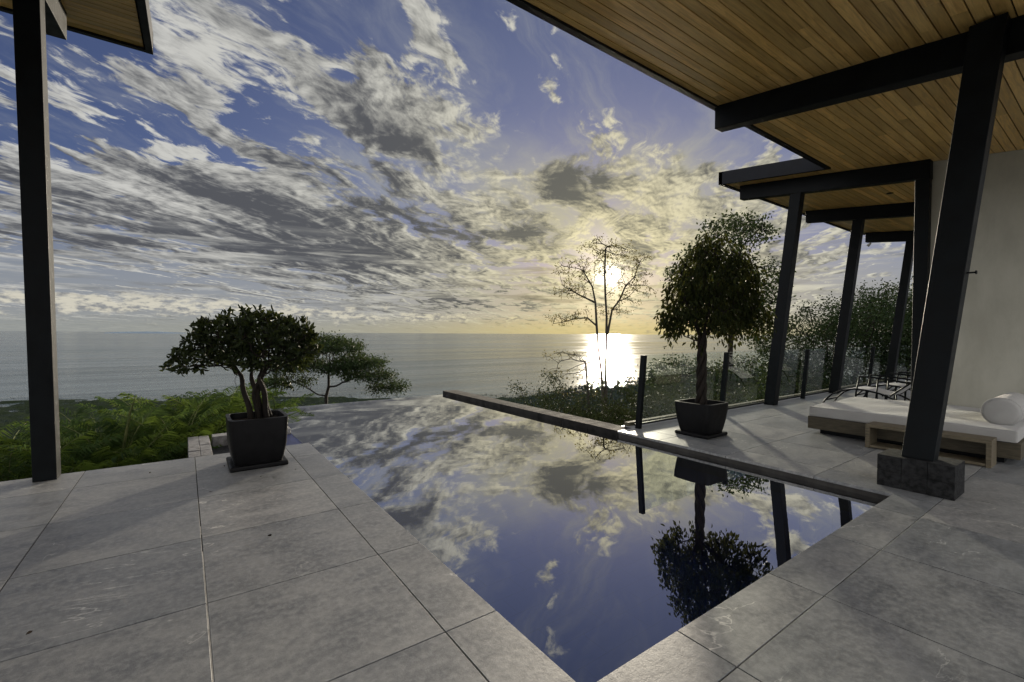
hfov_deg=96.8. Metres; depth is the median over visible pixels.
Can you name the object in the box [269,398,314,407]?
areca palm
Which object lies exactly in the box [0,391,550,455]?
coastal forest
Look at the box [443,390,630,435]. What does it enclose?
pool edge wall
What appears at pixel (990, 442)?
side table
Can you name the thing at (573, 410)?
undergrowth
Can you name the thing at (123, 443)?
areca palm
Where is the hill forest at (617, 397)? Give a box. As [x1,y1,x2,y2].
[3,364,875,466]
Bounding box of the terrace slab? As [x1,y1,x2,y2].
[618,433,888,499]
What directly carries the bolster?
on the daybed
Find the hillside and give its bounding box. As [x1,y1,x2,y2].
[0,379,825,460]
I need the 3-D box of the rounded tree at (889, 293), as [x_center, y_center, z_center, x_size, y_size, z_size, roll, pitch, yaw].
[20.003,1.609,22.557,6.891,10.544,8.740,0,1,-36]
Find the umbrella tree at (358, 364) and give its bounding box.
[255,328,411,403]
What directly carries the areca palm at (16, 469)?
on the hillside
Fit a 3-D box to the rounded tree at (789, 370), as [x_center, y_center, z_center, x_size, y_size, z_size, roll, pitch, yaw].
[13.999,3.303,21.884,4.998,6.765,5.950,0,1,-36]
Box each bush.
[505,377,599,419]
[529,368,622,419]
[556,384,656,425]
[575,370,675,424]
[593,373,690,425]
[627,362,753,415]
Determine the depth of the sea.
2284.81 m
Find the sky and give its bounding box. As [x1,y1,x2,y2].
[0,0,912,335]
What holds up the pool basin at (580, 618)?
in the terrace paving
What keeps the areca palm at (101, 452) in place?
on the hillside
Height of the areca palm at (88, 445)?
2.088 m
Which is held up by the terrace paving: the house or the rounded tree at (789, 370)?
the house
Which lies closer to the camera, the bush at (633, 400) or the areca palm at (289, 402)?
the areca palm at (289, 402)
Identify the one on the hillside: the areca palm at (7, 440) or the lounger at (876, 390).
the areca palm at (7, 440)
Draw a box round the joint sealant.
[200,526,213,681]
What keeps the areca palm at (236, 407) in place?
on the hillside
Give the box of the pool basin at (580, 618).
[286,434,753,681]
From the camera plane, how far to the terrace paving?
2.58 m
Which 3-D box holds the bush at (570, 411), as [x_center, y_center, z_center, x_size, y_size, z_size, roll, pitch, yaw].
[1.350,2.989,17.051,4.069,3.274,3.798,0,1,-36]
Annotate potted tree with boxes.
[158,303,323,472]
[653,231,776,439]
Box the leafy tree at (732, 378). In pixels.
[645,207,800,412]
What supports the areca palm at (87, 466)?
on the hillside
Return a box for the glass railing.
[624,347,910,428]
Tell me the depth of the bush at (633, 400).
15.50 m
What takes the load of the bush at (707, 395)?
on the hillside
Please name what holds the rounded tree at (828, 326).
on the hillside
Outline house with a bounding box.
[0,0,1023,500]
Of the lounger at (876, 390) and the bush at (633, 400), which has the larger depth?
the bush at (633, 400)
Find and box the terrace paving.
[0,378,1023,681]
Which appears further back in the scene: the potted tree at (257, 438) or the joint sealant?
the potted tree at (257, 438)
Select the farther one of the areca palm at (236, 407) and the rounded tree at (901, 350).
the rounded tree at (901, 350)
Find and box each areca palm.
[0,396,222,470]
[0,420,104,479]
[0,427,123,480]
[0,445,166,481]
[0,460,31,481]
[2,411,225,481]
[2,440,220,477]
[3,399,174,463]
[75,392,232,455]
[93,389,230,459]
[156,378,286,442]
[169,383,314,433]
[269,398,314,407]
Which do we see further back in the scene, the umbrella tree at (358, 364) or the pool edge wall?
the umbrella tree at (358, 364)
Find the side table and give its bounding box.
[865,421,996,467]
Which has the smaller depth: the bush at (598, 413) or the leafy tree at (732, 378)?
the bush at (598, 413)
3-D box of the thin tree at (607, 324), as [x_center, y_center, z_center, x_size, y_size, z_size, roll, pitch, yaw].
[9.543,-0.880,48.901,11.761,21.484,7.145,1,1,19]
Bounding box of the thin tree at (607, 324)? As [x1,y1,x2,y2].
[545,233,655,415]
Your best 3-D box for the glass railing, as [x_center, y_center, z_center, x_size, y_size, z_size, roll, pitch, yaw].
[9.230,0.732,12.326,18.125,1.130,0.410,0,1,-36]
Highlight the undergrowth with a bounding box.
[20,407,674,476]
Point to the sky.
(347, 166)
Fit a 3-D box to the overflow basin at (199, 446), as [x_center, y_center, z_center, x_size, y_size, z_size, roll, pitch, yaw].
[-3.583,1.576,6.111,1.260,0.503,1.270,0,1,-36]
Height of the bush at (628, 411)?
3.734 m
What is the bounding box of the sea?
[0,331,910,418]
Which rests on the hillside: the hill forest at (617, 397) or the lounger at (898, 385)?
the hill forest at (617, 397)
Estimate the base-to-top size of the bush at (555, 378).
3.870 m
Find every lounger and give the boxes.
[822,374,910,402]
[857,371,910,400]
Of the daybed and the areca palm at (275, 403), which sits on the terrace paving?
the daybed
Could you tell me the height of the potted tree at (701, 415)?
2.937 m
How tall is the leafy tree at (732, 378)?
20.094 m
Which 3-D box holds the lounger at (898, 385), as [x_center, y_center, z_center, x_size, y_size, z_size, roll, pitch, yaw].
[8.286,0.858,9.479,0.654,0.958,1.774,0,1,-36]
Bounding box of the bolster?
[981,392,1023,425]
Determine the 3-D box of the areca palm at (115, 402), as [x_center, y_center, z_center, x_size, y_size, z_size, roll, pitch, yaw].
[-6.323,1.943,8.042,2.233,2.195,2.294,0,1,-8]
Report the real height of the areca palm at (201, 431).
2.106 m
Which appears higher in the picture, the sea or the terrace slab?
the sea
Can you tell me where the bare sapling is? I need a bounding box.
[542,349,618,415]
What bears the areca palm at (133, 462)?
on the hillside
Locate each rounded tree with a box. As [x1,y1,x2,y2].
[735,347,860,401]
[749,288,911,394]
[812,276,912,380]
[877,312,911,376]
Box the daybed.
[808,397,1023,462]
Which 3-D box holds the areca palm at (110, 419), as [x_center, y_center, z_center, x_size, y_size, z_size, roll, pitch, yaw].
[-6.475,1.961,7.178,2.390,1.953,2.040,0,1,-17]
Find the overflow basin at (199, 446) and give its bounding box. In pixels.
[188,427,290,457]
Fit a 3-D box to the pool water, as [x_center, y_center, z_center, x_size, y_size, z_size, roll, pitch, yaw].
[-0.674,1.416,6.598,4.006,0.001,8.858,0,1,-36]
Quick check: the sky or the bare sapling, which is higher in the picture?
the sky

